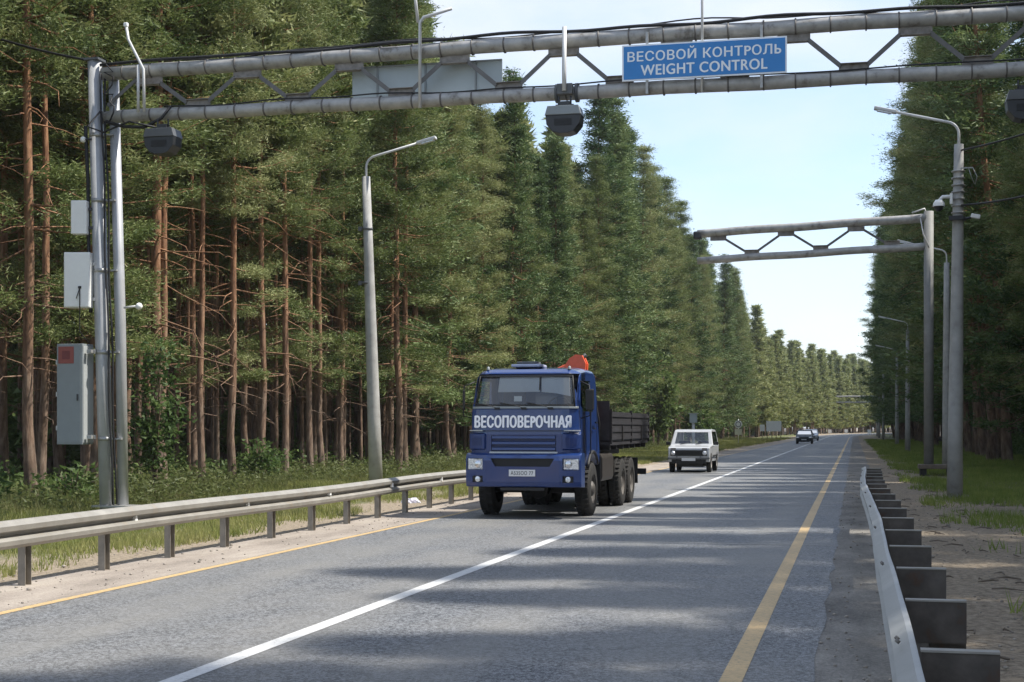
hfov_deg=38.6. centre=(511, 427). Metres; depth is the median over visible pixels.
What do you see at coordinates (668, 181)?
tree
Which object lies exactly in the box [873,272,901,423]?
spruce tree
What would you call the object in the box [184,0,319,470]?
pine tree
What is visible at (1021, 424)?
spruce tree
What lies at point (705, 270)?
pine tree
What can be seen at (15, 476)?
undergrowth
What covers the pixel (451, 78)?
sign back
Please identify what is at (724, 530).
sensor strip
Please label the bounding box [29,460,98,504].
leafy shrub
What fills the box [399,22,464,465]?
pine tree
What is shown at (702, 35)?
mounting tube
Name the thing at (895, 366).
spruce tree
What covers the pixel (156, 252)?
pine tree
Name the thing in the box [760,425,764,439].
road sign
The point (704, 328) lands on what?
pine tree
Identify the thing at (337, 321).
pine tree
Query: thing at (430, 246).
pine tree
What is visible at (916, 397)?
spruce tree
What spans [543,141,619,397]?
tree
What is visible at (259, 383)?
pine tree
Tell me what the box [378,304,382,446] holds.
pine tree
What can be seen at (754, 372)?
pine tree
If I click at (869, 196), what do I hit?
pine tree
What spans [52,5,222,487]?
pine tree
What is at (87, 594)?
yellow edge line
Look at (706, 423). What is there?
leafy shrub
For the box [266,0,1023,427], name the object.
sky
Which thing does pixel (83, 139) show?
dome camera
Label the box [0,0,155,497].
pine tree
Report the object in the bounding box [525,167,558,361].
pine tree
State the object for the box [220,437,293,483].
leafy shrub
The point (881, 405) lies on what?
spruce tree
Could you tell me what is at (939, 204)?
dome camera
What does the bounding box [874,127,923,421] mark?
spruce tree
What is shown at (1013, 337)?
spruce tree
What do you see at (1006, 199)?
cable
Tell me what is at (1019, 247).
pine tree
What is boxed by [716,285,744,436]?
spruce tree
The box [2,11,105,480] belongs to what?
pine tree
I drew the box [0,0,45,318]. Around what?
pine tree
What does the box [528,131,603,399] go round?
spruce tree
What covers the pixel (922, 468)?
concrete footing
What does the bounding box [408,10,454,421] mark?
pine tree
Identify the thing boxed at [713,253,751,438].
spruce tree
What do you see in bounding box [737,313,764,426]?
spruce tree
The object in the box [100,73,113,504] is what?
cable
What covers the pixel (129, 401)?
pine tree
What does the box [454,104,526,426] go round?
tree
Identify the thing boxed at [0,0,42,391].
pine tree
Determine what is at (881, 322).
spruce tree
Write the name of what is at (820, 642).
pebbles
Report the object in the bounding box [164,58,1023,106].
cable
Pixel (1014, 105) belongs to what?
camera housing
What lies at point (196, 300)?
pine tree
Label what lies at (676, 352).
pine tree
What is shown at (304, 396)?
pine tree
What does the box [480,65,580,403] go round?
spruce tree
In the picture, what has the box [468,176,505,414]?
pine tree
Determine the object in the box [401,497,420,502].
plastic bag
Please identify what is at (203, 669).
line
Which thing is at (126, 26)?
mounting tube
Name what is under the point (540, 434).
flatbed truck
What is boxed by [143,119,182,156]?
camera housing
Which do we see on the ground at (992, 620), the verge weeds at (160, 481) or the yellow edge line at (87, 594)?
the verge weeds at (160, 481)
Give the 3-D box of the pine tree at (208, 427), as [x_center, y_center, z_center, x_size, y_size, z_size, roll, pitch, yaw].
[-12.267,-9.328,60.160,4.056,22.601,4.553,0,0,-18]
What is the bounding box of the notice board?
[766,421,780,439]
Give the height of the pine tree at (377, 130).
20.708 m
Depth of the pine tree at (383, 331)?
74.52 m
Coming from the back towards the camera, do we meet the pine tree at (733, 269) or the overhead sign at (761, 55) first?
the pine tree at (733, 269)
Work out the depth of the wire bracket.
35.77 m
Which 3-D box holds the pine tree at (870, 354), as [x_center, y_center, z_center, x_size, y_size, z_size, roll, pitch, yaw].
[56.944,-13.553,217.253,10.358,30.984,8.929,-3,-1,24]
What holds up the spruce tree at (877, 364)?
on the ground at (992, 620)
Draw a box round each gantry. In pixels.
[83,5,1023,508]
[693,208,933,463]
[836,396,875,402]
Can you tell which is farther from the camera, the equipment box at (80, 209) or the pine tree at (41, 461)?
the pine tree at (41, 461)
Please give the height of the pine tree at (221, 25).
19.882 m
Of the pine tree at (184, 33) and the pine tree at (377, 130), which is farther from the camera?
the pine tree at (377, 130)
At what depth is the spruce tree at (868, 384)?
252.52 m
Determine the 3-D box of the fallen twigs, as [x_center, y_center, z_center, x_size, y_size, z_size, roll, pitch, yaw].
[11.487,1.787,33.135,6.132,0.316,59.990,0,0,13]
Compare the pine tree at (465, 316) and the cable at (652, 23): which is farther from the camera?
the pine tree at (465, 316)
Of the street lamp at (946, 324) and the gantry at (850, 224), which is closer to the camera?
the gantry at (850, 224)
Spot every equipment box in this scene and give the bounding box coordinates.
[64,252,104,343]
[71,200,92,234]
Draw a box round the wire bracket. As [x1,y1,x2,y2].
[961,167,976,183]
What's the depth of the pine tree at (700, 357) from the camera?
165.44 m
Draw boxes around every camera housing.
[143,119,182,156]
[545,96,583,136]
[1004,80,1023,122]
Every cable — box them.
[0,38,84,60]
[84,126,92,312]
[86,109,155,132]
[99,1,1023,66]
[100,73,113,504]
[103,64,114,120]
[104,78,117,504]
[105,105,171,128]
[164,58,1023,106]
[187,0,1023,59]
[961,133,1023,150]
[961,195,1023,205]
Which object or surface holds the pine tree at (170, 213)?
on the ground at (992, 620)
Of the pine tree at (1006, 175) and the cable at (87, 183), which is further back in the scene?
the pine tree at (1006, 175)
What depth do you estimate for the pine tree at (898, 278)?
115.27 m
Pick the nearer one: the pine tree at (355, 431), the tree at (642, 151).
the pine tree at (355, 431)
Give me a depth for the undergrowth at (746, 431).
216.18 m
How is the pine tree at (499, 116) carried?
on the ground at (992, 620)
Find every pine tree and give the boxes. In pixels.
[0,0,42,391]
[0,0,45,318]
[0,0,60,404]
[0,0,106,486]
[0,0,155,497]
[0,0,227,483]
[0,1,41,398]
[0,21,79,486]
[1,69,74,470]
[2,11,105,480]
[15,144,66,480]
[19,0,268,488]
[35,1,198,397]
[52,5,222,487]
[57,1,160,477]
[102,0,205,485]
[111,167,168,472]
[136,1,255,441]
[149,0,292,482]
[150,201,186,411]
[154,1,249,482]
[163,0,326,481]
[167,168,210,469]
[172,210,224,444]
[179,167,228,462]
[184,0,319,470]
[185,29,316,472]
[207,164,329,449]
[219,0,347,471]
[219,194,335,400]
[219,226,282,453]
[219,285,251,424]
[223,0,319,442]
[251,211,365,431]
[266,0,381,471]
[266,253,313,454]
[267,246,293,452]
[272,8,365,466]
[276,0,375,466]
[278,240,305,465]
[281,0,402,465]
[288,217,384,411]
[293,254,305,461]
[300,0,373,464]
[313,0,391,459]
[322,237,335,450]
[324,0,475,474]
[326,3,373,440]
[326,237,358,456]
[348,29,469,436]
[349,229,424,459]
[351,255,363,462]
[353,298,365,452]
[355,1,480,467]
[358,0,428,469]
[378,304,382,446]
[394,313,411,447]
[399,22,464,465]
[407,290,459,450]
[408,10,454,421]
[408,56,523,458]
[408,292,426,455]
[420,106,492,436]
[421,405,440,447]
[440,34,483,405]
[441,198,467,455]
[453,248,505,423]
[456,352,460,446]
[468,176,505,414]
[476,108,519,400]
[478,112,514,403]
[507,139,553,351]
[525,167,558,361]
[641,165,690,432]
[646,207,687,407]
[663,220,703,440]
[664,229,700,437]
[672,226,707,423]
[693,245,718,418]
[698,254,728,419]
[709,253,734,409]
[715,287,749,410]
[728,266,760,428]
[729,270,758,436]
[735,290,762,435]
[857,36,1005,363]
[857,90,938,444]
[857,253,882,411]
[860,211,886,377]
[862,254,877,412]
[862,280,884,403]
[871,0,1017,456]
[871,115,911,402]
[871,162,898,331]
[873,36,934,373]
[875,196,892,403]
[879,0,1023,460]
[880,40,1007,451]
[899,0,1007,452]
[903,0,1016,458]
[971,81,1023,391]
[976,34,1023,415]
[981,159,1023,205]
[995,131,1023,398]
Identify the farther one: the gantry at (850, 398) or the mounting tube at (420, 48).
the gantry at (850, 398)
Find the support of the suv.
on the road
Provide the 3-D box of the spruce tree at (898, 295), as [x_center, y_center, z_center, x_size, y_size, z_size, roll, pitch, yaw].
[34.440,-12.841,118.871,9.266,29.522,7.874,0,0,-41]
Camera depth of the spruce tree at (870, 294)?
186.35 m
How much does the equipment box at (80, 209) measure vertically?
0.720 m
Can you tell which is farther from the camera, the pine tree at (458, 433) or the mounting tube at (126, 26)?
the pine tree at (458, 433)
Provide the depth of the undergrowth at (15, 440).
64.72 m
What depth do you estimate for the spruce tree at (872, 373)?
221.68 m
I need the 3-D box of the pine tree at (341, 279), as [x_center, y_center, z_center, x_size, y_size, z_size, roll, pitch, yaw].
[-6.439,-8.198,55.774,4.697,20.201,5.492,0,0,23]
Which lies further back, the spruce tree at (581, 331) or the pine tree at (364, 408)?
the spruce tree at (581, 331)
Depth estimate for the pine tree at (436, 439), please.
83.73 m
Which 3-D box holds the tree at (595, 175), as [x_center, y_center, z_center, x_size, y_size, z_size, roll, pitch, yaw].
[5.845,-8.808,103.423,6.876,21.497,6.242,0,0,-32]
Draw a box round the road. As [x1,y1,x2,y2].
[0,433,890,681]
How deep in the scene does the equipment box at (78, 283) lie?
31.06 m
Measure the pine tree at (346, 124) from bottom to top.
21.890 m
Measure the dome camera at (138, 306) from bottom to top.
0.160 m
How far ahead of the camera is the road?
14.47 m
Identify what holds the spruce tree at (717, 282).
on the ground at (992, 620)
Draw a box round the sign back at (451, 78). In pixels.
[352,59,502,97]
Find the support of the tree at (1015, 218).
on the ground at (992, 620)
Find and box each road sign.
[734,419,741,442]
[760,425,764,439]
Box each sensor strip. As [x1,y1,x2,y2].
[565,540,791,544]
[566,502,829,505]
[634,526,779,528]
[660,529,833,532]
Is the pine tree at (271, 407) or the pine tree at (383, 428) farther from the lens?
the pine tree at (383, 428)
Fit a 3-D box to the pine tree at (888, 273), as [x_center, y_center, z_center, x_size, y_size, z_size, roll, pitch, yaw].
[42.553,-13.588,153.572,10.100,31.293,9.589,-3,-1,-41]
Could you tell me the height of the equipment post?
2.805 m
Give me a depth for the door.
31.06 m
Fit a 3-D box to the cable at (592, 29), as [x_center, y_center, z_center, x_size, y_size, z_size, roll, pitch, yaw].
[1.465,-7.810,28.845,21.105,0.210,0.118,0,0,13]
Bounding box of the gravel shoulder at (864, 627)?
[814,433,891,681]
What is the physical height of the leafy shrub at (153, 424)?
4.284 m
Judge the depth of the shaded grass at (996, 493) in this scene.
46.27 m
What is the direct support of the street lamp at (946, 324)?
on the ground at (992, 620)
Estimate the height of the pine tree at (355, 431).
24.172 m
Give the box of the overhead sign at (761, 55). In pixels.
[622,25,786,93]
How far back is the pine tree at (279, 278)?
60.88 m
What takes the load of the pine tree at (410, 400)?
on the ground at (992, 620)
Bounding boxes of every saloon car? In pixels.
[795,430,813,443]
[806,429,818,440]
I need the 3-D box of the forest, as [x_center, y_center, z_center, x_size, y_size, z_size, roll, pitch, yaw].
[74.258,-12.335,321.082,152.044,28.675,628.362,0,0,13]
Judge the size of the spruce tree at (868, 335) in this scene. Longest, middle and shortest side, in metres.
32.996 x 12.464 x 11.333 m
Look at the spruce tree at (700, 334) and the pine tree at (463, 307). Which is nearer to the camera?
the pine tree at (463, 307)
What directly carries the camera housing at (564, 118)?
hanging from the mounting tube at (563, 88)
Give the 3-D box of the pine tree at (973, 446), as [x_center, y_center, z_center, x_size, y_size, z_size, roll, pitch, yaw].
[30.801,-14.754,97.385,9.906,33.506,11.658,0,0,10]
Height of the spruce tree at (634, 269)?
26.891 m
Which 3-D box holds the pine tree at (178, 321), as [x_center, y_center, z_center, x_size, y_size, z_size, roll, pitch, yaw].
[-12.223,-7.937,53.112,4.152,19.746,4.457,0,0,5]
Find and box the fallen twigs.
[881,468,1023,659]
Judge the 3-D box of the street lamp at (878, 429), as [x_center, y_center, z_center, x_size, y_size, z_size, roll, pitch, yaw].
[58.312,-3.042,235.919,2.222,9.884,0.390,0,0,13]
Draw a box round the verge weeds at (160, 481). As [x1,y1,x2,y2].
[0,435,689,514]
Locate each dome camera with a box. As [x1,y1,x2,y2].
[80,136,91,142]
[123,303,142,309]
[933,193,952,210]
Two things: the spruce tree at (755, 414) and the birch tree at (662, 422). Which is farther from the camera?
the spruce tree at (755, 414)
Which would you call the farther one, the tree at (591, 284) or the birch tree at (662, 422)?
the birch tree at (662, 422)
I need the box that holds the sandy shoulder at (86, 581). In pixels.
[0,433,860,610]
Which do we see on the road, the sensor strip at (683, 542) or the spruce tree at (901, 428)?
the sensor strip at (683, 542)
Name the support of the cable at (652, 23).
attached to the gantry at (913, 23)
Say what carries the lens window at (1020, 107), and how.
in the camera housing at (1014, 105)
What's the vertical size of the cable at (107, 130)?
0.535 m
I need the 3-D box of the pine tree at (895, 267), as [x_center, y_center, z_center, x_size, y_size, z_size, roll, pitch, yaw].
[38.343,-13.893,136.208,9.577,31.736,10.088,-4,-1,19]
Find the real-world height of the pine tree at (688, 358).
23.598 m
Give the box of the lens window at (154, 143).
[151,140,165,146]
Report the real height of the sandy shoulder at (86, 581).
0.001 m
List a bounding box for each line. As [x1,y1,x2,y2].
[0,434,836,614]
[159,433,873,681]
[719,434,867,681]
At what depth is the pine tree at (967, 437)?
102.00 m
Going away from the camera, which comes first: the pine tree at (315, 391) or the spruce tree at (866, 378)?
the pine tree at (315, 391)
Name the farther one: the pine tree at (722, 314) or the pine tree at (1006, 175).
the pine tree at (722, 314)
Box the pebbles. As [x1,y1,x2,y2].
[0,475,1023,680]
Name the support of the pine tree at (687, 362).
on the ground at (992, 620)
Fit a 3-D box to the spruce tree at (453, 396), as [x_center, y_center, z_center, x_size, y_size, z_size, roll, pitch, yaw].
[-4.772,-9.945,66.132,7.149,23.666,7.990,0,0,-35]
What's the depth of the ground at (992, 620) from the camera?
20.20 m
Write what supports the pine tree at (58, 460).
on the ground at (992, 620)
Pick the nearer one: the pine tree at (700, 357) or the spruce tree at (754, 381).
the pine tree at (700, 357)
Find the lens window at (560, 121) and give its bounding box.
[554,118,571,124]
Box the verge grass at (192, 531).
[0,437,792,578]
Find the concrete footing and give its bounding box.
[918,464,946,475]
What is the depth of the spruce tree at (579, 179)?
106.96 m
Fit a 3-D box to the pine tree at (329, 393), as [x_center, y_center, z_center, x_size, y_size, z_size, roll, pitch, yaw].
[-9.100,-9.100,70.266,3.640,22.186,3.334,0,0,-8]
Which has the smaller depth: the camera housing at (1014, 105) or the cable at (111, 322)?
the camera housing at (1014, 105)
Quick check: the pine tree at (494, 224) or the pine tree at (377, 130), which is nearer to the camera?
the pine tree at (377, 130)
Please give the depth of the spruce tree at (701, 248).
181.59 m
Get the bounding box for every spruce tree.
[330,0,485,464]
[400,41,517,454]
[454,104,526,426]
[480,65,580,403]
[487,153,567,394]
[487,155,572,399]
[518,167,597,392]
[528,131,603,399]
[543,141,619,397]
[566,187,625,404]
[568,98,652,412]
[569,172,603,400]
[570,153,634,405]
[584,97,673,413]
[598,117,659,425]
[598,148,661,413]
[618,126,669,415]
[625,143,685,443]
[628,127,682,417]
[639,183,690,440]
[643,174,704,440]
[668,241,698,427]
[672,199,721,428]
[680,235,721,440]
[681,270,717,419]
[693,238,730,425]
[698,238,733,422]
[704,263,738,427]
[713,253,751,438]
[713,281,746,436]
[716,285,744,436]
[721,278,756,436]
[729,278,754,435]
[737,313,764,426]
[740,297,760,436]
[854,225,903,438]
[856,281,894,437]
[857,201,913,439]
[858,185,900,413]
[858,197,902,424]
[858,226,904,438]
[860,301,885,404]
[862,169,940,420]
[864,265,917,440]
[868,228,898,389]
[871,175,923,443]
[873,0,1023,460]
[873,212,919,440]
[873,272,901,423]
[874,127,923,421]
[875,175,986,420]
[876,87,1010,455]
[877,181,941,441]
[880,87,940,441]
[883,103,984,425]
[886,97,1017,448]
[892,2,1019,434]
[947,1,1023,433]
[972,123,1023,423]
[998,258,1023,429]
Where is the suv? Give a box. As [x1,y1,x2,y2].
[666,429,718,471]
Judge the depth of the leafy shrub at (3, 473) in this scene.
31.65 m
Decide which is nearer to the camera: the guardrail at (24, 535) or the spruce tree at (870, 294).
the guardrail at (24, 535)
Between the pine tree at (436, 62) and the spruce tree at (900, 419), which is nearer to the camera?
the pine tree at (436, 62)
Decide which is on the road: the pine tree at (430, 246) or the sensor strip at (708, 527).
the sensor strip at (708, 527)
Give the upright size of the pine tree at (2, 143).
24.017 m
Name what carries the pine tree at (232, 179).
on the ground at (992, 620)
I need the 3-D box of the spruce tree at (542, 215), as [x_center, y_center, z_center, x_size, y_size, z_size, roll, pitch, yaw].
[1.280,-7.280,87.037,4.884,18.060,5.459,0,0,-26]
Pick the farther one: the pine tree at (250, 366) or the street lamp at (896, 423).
the street lamp at (896, 423)
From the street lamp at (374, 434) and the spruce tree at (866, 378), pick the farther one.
the spruce tree at (866, 378)
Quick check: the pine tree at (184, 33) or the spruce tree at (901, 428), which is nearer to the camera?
the pine tree at (184, 33)
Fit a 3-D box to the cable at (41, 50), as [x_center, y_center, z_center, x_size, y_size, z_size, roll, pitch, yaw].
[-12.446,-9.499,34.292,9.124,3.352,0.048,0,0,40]
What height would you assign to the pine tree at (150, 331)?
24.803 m
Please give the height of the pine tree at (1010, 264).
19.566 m
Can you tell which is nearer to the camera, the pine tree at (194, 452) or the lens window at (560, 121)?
the lens window at (560, 121)
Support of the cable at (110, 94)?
attached to the gantry at (913, 23)
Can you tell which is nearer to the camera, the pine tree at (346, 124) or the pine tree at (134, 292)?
the pine tree at (134, 292)
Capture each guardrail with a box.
[0,470,506,585]
[860,466,1000,681]
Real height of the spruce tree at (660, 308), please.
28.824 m
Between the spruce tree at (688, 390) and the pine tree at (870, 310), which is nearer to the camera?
the spruce tree at (688, 390)
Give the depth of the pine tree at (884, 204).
106.51 m
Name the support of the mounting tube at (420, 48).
attached to the gantry at (913, 23)
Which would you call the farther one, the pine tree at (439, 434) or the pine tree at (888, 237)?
the pine tree at (888, 237)
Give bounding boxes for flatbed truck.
[463,353,648,515]
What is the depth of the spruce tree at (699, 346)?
169.52 m
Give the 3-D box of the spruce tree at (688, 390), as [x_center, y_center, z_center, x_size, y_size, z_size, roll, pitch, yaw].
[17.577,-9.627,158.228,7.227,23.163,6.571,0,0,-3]
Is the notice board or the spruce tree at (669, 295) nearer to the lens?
the spruce tree at (669, 295)
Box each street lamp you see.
[358,136,436,480]
[871,367,884,439]
[874,106,965,498]
[875,345,898,443]
[878,316,909,450]
[878,419,879,437]
[899,240,949,463]
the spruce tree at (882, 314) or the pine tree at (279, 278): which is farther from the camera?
the spruce tree at (882, 314)
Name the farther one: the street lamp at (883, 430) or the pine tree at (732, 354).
the pine tree at (732, 354)
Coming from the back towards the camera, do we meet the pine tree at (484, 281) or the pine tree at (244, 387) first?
the pine tree at (484, 281)
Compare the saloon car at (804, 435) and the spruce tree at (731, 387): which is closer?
the saloon car at (804, 435)
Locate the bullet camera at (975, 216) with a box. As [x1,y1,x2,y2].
[963,213,980,219]
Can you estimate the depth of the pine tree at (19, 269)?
45.48 m
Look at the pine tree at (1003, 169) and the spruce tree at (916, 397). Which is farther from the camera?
the spruce tree at (916, 397)
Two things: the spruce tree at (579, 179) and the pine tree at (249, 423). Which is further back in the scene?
the spruce tree at (579, 179)
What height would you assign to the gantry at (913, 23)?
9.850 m
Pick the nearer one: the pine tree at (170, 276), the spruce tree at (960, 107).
the pine tree at (170, 276)
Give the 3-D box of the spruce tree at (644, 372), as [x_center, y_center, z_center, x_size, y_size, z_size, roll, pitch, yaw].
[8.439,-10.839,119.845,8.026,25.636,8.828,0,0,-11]
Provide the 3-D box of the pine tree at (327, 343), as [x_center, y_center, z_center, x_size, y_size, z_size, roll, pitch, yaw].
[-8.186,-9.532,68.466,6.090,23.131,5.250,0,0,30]
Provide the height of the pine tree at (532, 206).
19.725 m
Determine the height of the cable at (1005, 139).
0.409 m
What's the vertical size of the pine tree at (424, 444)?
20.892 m
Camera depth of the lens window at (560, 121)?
28.56 m
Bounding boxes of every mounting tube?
[123,22,145,111]
[414,0,452,107]
[554,26,579,102]
[701,0,703,91]
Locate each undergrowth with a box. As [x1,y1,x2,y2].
[0,437,471,496]
[7,344,461,474]
[646,417,766,443]
[971,430,1023,455]
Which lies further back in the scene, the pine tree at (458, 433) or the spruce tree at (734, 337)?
the spruce tree at (734, 337)
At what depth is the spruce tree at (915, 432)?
182.45 m
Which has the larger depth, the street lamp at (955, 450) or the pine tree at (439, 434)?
the pine tree at (439, 434)
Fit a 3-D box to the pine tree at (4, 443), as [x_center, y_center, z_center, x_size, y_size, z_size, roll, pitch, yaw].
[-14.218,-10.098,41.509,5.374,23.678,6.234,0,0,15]
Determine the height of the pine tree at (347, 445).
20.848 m
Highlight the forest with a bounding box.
[0,0,1023,477]
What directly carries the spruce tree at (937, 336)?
on the ground at (992, 620)
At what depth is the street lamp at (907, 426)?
104.18 m
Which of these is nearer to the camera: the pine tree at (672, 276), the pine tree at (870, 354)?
the pine tree at (672, 276)
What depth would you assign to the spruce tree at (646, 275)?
123.22 m
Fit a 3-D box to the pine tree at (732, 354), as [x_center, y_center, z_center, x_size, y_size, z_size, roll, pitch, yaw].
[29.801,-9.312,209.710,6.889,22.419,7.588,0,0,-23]
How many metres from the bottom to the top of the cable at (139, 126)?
0.476 m
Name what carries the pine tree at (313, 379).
on the ground at (992, 620)
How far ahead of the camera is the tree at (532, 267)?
83.95 m
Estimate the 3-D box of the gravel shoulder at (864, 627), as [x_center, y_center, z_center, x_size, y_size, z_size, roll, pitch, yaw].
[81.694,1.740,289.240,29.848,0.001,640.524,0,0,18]
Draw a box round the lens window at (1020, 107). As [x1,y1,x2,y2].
[1017,103,1023,110]
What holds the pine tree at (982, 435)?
on the ground at (992, 620)
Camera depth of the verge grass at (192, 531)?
26.41 m
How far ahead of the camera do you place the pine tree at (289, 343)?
69.12 m
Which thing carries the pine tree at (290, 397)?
on the ground at (992, 620)
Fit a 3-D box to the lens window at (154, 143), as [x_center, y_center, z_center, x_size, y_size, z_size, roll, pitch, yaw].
[-7.382,-5.930,30.534,0.340,0.130,0.012,0,0,13]
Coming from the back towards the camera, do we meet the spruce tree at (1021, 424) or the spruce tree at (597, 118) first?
the spruce tree at (597, 118)
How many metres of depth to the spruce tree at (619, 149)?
112.89 m
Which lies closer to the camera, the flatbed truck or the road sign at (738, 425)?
the flatbed truck
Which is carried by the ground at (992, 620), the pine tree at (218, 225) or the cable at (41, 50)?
the pine tree at (218, 225)
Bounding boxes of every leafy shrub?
[0,455,20,500]
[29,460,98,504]
[113,336,197,496]
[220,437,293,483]
[678,408,726,440]
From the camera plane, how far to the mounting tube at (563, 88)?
28.72 m
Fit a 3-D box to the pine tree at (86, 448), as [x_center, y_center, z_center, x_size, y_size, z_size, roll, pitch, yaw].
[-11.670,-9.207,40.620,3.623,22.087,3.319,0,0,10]
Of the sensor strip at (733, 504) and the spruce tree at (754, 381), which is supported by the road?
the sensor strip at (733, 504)
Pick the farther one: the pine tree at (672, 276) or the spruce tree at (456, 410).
the pine tree at (672, 276)
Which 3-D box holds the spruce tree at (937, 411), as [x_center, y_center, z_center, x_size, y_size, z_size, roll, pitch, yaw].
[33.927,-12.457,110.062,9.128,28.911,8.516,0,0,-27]
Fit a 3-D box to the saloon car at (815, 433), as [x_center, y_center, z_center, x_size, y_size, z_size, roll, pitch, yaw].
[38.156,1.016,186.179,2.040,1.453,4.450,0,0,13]
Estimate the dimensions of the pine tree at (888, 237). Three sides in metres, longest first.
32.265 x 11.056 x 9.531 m
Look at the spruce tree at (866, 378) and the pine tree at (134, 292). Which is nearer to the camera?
the pine tree at (134, 292)
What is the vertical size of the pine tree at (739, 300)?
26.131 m
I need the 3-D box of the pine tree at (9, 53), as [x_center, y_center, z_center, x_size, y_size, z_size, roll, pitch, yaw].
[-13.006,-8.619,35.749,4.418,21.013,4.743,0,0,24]
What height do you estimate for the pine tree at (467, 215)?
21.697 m
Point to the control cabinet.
(74, 392)
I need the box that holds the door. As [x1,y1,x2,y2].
[65,253,87,305]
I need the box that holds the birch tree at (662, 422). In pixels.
[641,340,686,443]
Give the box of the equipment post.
[688,413,698,442]
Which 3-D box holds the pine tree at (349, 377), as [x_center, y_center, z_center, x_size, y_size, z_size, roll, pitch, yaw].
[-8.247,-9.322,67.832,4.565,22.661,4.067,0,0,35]
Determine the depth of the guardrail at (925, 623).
8.46 m
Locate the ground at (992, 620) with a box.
[0,428,1023,681]
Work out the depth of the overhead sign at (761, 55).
28.14 m
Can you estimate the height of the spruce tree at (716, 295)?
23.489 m
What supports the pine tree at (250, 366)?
on the ground at (992, 620)
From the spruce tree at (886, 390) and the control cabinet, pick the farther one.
the spruce tree at (886, 390)
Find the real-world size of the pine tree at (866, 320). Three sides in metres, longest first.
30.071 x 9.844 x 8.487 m
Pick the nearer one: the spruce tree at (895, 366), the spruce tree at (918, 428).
the spruce tree at (895, 366)
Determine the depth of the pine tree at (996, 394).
80.32 m
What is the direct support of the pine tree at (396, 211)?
on the ground at (992, 620)
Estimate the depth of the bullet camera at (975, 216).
35.66 m
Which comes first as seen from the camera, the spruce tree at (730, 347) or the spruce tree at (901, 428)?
the spruce tree at (730, 347)
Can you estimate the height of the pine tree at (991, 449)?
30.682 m
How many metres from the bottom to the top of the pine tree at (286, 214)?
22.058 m
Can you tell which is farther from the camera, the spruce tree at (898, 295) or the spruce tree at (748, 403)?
the spruce tree at (748, 403)
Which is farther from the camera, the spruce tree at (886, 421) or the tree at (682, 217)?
the spruce tree at (886, 421)
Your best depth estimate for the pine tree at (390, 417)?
63.98 m
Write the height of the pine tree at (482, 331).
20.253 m
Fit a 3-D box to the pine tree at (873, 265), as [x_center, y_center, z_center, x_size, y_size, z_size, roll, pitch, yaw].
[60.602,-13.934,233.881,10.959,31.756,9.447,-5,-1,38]
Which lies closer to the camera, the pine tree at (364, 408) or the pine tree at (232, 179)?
the pine tree at (232, 179)
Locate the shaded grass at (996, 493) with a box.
[863,438,1023,612]
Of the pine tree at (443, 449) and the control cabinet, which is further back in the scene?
the pine tree at (443, 449)
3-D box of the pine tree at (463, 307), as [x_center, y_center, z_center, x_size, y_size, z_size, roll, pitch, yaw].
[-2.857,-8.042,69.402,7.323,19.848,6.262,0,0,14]
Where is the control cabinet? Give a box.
[56,344,95,444]
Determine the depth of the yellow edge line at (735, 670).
14.04 m
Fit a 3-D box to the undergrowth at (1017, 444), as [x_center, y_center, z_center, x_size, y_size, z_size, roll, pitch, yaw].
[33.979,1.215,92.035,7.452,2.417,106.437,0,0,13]
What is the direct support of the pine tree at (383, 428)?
on the ground at (992, 620)
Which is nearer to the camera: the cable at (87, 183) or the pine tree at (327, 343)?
the cable at (87, 183)
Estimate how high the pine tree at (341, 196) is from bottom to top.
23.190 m
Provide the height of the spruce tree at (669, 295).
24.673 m

